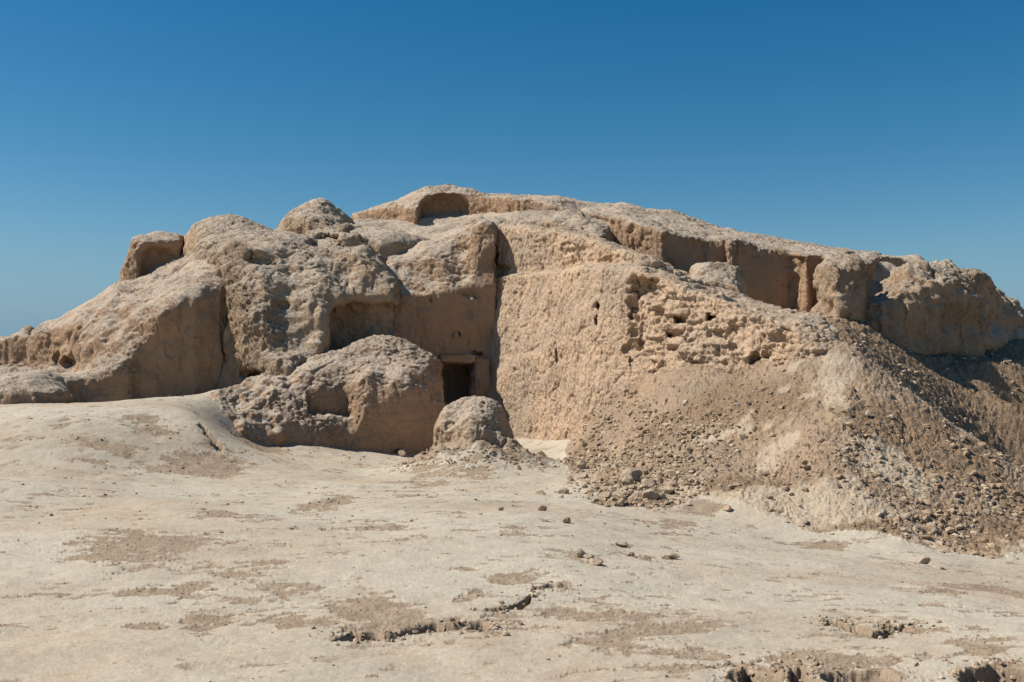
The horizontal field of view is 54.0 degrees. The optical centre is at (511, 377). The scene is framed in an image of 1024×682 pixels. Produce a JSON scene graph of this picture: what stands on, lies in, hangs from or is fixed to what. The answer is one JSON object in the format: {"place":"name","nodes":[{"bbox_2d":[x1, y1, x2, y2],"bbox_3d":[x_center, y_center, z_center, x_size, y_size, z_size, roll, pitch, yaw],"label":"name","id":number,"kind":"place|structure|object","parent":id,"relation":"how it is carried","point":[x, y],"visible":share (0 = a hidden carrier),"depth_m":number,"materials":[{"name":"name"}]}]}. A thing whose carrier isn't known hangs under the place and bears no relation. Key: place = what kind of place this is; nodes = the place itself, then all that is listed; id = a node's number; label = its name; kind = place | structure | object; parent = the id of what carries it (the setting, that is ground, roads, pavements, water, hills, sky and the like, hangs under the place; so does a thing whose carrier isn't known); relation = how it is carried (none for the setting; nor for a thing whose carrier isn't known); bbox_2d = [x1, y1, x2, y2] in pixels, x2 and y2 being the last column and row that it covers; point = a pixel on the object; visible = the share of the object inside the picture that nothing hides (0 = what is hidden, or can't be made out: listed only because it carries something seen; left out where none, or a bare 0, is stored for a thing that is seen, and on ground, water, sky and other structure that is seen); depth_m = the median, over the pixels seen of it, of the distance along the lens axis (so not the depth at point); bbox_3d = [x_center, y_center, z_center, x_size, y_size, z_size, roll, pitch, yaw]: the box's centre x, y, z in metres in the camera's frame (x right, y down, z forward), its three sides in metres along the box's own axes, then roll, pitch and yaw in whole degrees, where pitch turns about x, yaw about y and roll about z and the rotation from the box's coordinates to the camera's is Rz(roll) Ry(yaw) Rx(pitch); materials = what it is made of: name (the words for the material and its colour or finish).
{"place":"outdoors","nodes":[
{"label":"outdoors","id":0,"kind":"place"},
{"bbox_2d":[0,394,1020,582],"bbox_3d":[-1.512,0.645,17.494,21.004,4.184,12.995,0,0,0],"label":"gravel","id":1,"kind":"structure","parent":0,"point":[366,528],"depth_m":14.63,"materials":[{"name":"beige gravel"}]},
{"bbox_2d":[0,318,1023,681],"bbox_3d":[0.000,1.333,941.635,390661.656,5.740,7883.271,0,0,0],"label":"ground","id":2,"kind":"structure","parent":0,"point":[84,632],"depth_m":9.00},
{"bbox_2d":[0,252,227,404],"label":"ruined wall","id":3,"kind":"structure","parent":2,"relation":"on","point":[156,330],"depth_m":25.64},
{"bbox_2d":[119,231,184,280],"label":"ruined block","id":4,"kind":"structure","parent":2,"relation":"on","point":[147,252],"depth_m":29.41,"materials":[{"name":"beige stone"}]},
{"bbox_2d":[183,213,282,266],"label":"ruined block","id":5,"kind":"structure","parent":2,"relation":"on","point":[207,238],"depth_m":28.82,"materials":[{"name":"beige stone"}]},
{"bbox_2d":[215,232,400,389],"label":"ruined tower","id":6,"kind":"structure","parent":2,"relation":"on","point":[292,301],"depth_m":26.22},
{"bbox_2d":[210,335,445,453],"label":"ruined wall","id":7,"kind":"structure","parent":2,"relation":"on","point":[381,393],"depth_m":24.23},
{"bbox_2d":[398,450,405,455],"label":"stone","id":8,"kind":"object","parent":2,"relation":"on","point":[402,452],"visible":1,"depth_m":23.93,"materials":[{"name":"beige stone"}]},
{"bbox_2d":[386,215,506,396],"bbox_3d":[-2.024,-1.107,29.240,4.384,7.483,3.943,0,0,0],"label":"doorway wall","id":9,"kind":"structure","parent":2,"relation":"on","point":[445,312],"depth_m":27.93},
{"bbox_2d":[432,396,513,446],"bbox_3d":[-0.829,1.335,21.133,2.261,1.878,2.170,0,0,0],"label":"earth stump","id":10,"kind":"object","parent":2,"relation":"on","point":[473,418],"visible":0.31,"depth_m":20.74,"materials":[{"name":"beige soil"}]},
{"bbox_2d":[384,437,563,473],"bbox_3d":[-0.830,1.549,20.541,3.728,0.802,3.089,0,0,0],"label":"rubble","id":11,"kind":"object","parent":2,"relation":"on","point":[483,457],"visible":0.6,"depth_m":19.91,"materials":[{"name":"beige gravel"}]},
{"bbox_2d":[30,201,1023,404],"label":"earth mound","id":12,"kind":"object","parent":2,"relation":"on","point":[386,238],"visible":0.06,"depth_m":29.71,"materials":[{"name":"beige soil"}]},
{"bbox_2d":[278,198,353,233],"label":"ruined dome","id":13,"kind":"structure","parent":12,"relation":"on","point":[320,213],"depth_m":30.47,"materials":[{"name":"beige stone"}]},
{"bbox_2d":[306,222,373,249],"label":"ruined wall","id":14,"kind":"structure","parent":12,"relation":"on","point":[344,239],"depth_m":28.92,"materials":[{"name":"beige stone"}]},
{"bbox_2d":[351,183,598,223],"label":"summit block","id":15,"kind":"structure","parent":12,"relation":"on","point":[414,206],"depth_m":32.29,"materials":[{"name":"beige stone"}]},
{"bbox_2d":[504,209,612,239],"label":"ruined wall","id":16,"kind":"structure","parent":12,"relation":"on","point":[567,218],"depth_m":28.73,"materials":[{"name":"beige stone"}]},
{"bbox_2d":[529,450,545,455],"bbox_3d":[0.565,1.784,23.559,0.373,0.157,0.360,0,0,-34],"label":"stone","id":17,"kind":"object","parent":2,"relation":"on","point":[540,452],"visible":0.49,"depth_m":23.50,"materials":[{"name":"beige stone"}]},
{"bbox_2d":[537,505,546,510],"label":"stone","id":18,"kind":"object","parent":2,"relation":"on","point":[541,507],"visible":0.88,"depth_m":13.97,"materials":[{"name":"beige stone"}]},
{"bbox_2d":[562,516,570,522],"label":"stone","id":19,"kind":"object","parent":2,"relation":"on","point":[566,519],"visible":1,"depth_m":12.84,"materials":[{"name":"beige stone"}]},
{"bbox_2d":[574,548,585,557],"bbox_3d":[0.673,1.725,9.832,0.123,0.101,0.103,0,0,-24],"label":"stone","id":20,"kind":"object","parent":2,"relation":"on","point":[579,552],"visible":0.84,"depth_m":9.79,"materials":[{"name":"beige stone"}]},
{"bbox_2d":[583,554,593,558],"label":"stone","id":21,"kind":"object","parent":2,"relation":"on","point":[588,556],"visible":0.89,"depth_m":9.69,"materials":[{"name":"beige stone"}]},
{"bbox_2d":[589,558,602,564],"bbox_3d":[0.791,1.734,9.471,0.131,0.061,0.133,0,0,0],"label":"stone","id":22,"kind":"object","parent":2,"relation":"on","point":[594,561],"visible":1,"depth_m":9.43,"materials":[{"name":"beige stone"}]},
{"bbox_2d":[615,542,628,547],"bbox_3d":[1.254,1.914,11.461,0.159,0.064,0.138,0,0,0],"label":"stone","id":23,"kind":"object","parent":2,"relation":"on","point":[623,544],"visible":0.91,"depth_m":11.43,"materials":[{"name":"beige stone"}]},
{"bbox_2d":[626,552,634,556],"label":"stone","id":24,"kind":"object","parent":2,"relation":"on","point":[629,554],"visible":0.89,"depth_m":10.33,"materials":[{"name":"beige stone"}]},
{"bbox_2d":[514,455,756,512],"bbox_3d":[1.948,1.756,17.029,3.786,0.708,3.981,0,0,-32],"label":"rubble","id":25,"kind":"object","parent":2,"relation":"on","point":[590,490],"visible":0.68,"depth_m":17.04,"materials":[{"name":"brown stone"}]},
{"bbox_2d":[642,555,650,560],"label":"stone","id":26,"kind":"object","parent":2,"relation":"on","point":[646,558],"visible":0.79,"depth_m":10.12,"materials":[{"name":"beige stone"}]},
{"bbox_2d":[487,222,839,440],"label":"ruined wall","id":27,"kind":"structure","parent":2,"relation":"on","point":[584,325],"depth_m":24.45,"materials":[{"name":"soil"}]},
{"bbox_2d":[689,261,748,295],"bbox_3d":[5.180,-1.807,25.718,1.944,2.391,2.250,0,0,13],"label":"wall stump","id":28,"kind":"object","parent":27,"relation":"on","point":[725,275],"visible":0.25,"depth_m":25.51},
{"bbox_2d":[309,580,1020,681],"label":"gravel","id":29,"kind":"structure","parent":2,"relation":"on","point":[725,663],"depth_m":6.52,"materials":[{"name":"brown gravel"}]},
{"bbox_2d":[661,554,669,559],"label":"stone","id":30,"kind":"object","parent":2,"relation":"on","point":[665,556],"visible":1,"depth_m":10.36,"materials":[{"name":"beige stone"}]},
{"bbox_2d":[667,553,679,558],"bbox_3d":[1.678,1.863,10.463,0.148,0.069,0.100,0,0,0],"label":"stone","id":31,"kind":"object","parent":2,"relation":"on","point":[673,555],"visible":0.95,"depth_m":10.43,"materials":[{"name":"beige stone"}]},
{"bbox_2d":[581,202,881,312],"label":"fluted wall","id":32,"kind":"structure","parent":2,"relation":"on","point":[777,276],"depth_m":28.69,"materials":[{"name":"beige stone"}]},
{"bbox_2d":[879,254,924,266],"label":"ruined block","id":33,"kind":"structure","parent":2,"relation":"on","point":[897,261],"depth_m":30.72,"materials":[{"name":"beige stone"}]},
{"bbox_2d":[810,250,1023,356],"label":"ruined wall","id":34,"kind":"structure","parent":2,"relation":"on","point":[935,307],"depth_m":26.86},
{"bbox_2d":[917,555,930,563],"bbox_3d":[5.148,2.295,12.578,0.152,0.120,0.147,0,0,44],"label":"stone","id":35,"kind":"object","parent":2,"relation":"on","point":[923,559],"visible":0.97,"depth_m":12.54,"materials":[{"name":"beige stone"}]},
{"bbox_2d":[0,0,1023,335],"label":"sky","id":36,"kind":"structure","parent":0,"point":[886,127],"materials":[{"name":"blue"}]},
{"bbox_2d":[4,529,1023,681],"bbox_3d":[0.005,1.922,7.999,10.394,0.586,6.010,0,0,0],"label":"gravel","id":37,"kind":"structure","parent":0,"point":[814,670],"depth_m":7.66,"materials":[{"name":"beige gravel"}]},
{"bbox_2d":[563,317,1023,558],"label":"rubble slope","id":38,"kind":"structure","parent":0,"point":[840,373],"depth_m":18.16,"materials":[{"name":"soil"}]},
{"bbox_2d":[577,460,586,467],"bbox_3d":[1.391,1.748,20.168,0.190,0.182,0.180,0,0,33],"label":"fallen brick lump","id":39,"kind":"object","parent":38,"relation":"on","point":[581,463],"visible":1,"depth_m":20.12,"materials":[{"name":"beige brick"}]},
{"bbox_2d":[579,473,588,477],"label":"fallen brick lump","id":40,"kind":"object","parent":38,"relation":"on","point":[584,475],"visible":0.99,"depth_m":18.97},
{"bbox_2d":[600,491,611,498],"bbox_3d":[1.530,1.935,16.428,0.171,0.129,0.206,0,0,32],"label":"fallen brick lump","id":41,"kind":"object","parent":38,"relation":"on","point":[605,494],"visible":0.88,"depth_m":16.40,"materials":[{"name":"beige brick"}]},
{"bbox_2d":[607,486,615,491],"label":"fallen brick lump","id":42,"kind":"object","parent":38,"relation":"on","point":[612,488],"visible":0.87,"depth_m":16.94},
{"bbox_2d":[611,464,619,469],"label":"fallen brick lump","id":43,"kind":"object","parent":38,"relation":"on","point":[615,466],"visible":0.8,"depth_m":18.98,"materials":[{"name":"beige brick"}]},
{"bbox_2d":[612,491,626,497],"bbox_3d":[1.758,1.938,16.481,0.250,0.130,0.198,0,0,16],"label":"fallen brick lump","id":44,"kind":"object","parent":38,"relation":"on","point":[617,494],"visible":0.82,"depth_m":16.42,"materials":[{"name":"beige brick"}]},
{"bbox_2d":[619,486,628,490],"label":"fallen brick lump","id":45,"kind":"object","parent":38,"relation":"on","point":[626,488],"visible":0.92,"depth_m":16.77,"materials":[{"name":"beige brick"}]},
{"bbox_2d":[621,475,633,485],"bbox_3d":[1.985,1.800,17.219,0.197,0.229,0.203,0,0,43],"label":"fallen brick lump","id":46,"kind":"object","parent":38,"relation":"on","point":[627,480],"visible":0.77,"depth_m":17.16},
{"bbox_2d":[622,468,642,479],"bbox_3d":[2.141,1.730,17.802,0.250,0.245,0.390,0,0,45],"label":"fallen brick lump","id":47,"kind":"object","parent":38,"relation":"on","point":[635,474],"visible":0.78,"depth_m":17.70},
{"bbox_2d":[633,491,642,498],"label":"fallen brick lump","id":48,"kind":"object","parent":38,"relation":"on","point":[638,494],"visible":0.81,"depth_m":16.32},
{"bbox_2d":[637,484,647,488],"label":"fallen brick lump","id":49,"kind":"object","parent":38,"relation":"on","point":[642,486],"visible":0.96,"depth_m":16.81,"materials":[{"name":"beige brick"}]},
{"bbox_2d":[642,489,659,500],"bbox_3d":[2.252,1.915,16.279,0.277,0.200,0.232,0,0,24],"label":"fallen brick lump","id":50,"kind":"object","parent":38,"relation":"on","point":[651,494],"visible":0.98,"depth_m":16.19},
{"bbox_2d":[645,478,656,486],"bbox_3d":[2.374,1.796,17.092,0.178,0.149,0.170,0,0,35],"label":"fallen brick lump","id":51,"kind":"object","parent":38,"relation":"on","point":[650,482],"visible":0.86,"depth_m":17.05,"materials":[{"name":"beige brick"}]},
{"bbox_2d":[658,493,665,498],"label":"fallen brick lump","id":52,"kind":"object","parent":38,"relation":"on","point":[662,496],"visible":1,"depth_m":16.26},
{"bbox_2d":[662,487,674,493],"bbox_3d":[2.575,1.864,16.537,0.193,0.123,0.142,0,0,0],"label":"fallen brick lump","id":53,"kind":"object","parent":38,"relation":"on","point":[668,490],"visible":1,"depth_m":16.50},
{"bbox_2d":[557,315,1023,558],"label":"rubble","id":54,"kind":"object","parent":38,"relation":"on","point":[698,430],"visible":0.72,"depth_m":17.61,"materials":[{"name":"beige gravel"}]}
]}

